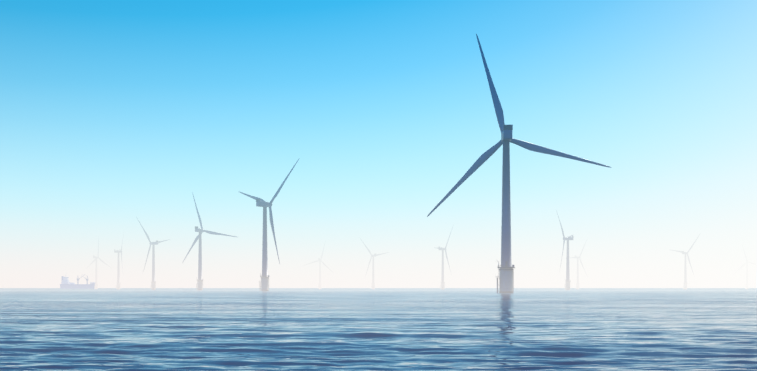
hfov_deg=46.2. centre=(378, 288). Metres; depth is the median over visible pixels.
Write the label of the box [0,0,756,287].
sky
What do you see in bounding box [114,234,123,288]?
wind turbine
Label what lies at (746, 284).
wind turbine
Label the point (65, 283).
supply vessel
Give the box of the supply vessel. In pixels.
[60,274,94,288]
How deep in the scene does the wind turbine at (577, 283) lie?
2522.66 m
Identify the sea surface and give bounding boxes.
[0,288,756,370]
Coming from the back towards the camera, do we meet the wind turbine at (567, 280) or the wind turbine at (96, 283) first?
the wind turbine at (96, 283)
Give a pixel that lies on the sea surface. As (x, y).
(397, 329)
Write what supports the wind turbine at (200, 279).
on the sea surface
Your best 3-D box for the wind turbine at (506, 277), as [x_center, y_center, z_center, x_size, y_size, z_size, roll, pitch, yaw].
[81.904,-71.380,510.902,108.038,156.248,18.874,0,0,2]
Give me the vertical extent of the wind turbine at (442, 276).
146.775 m
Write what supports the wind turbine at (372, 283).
on the sea surface
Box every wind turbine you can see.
[89,238,110,288]
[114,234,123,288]
[136,217,169,289]
[182,192,235,289]
[240,159,298,290]
[303,241,330,288]
[359,237,388,288]
[427,34,611,292]
[437,227,452,288]
[557,213,573,289]
[570,240,587,288]
[672,233,700,288]
[732,245,756,288]
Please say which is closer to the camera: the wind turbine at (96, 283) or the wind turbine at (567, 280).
the wind turbine at (567, 280)
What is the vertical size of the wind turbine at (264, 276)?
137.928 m
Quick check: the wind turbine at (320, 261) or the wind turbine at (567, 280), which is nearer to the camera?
the wind turbine at (567, 280)
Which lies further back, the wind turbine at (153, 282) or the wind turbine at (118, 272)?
the wind turbine at (118, 272)
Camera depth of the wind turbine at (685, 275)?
2211.60 m

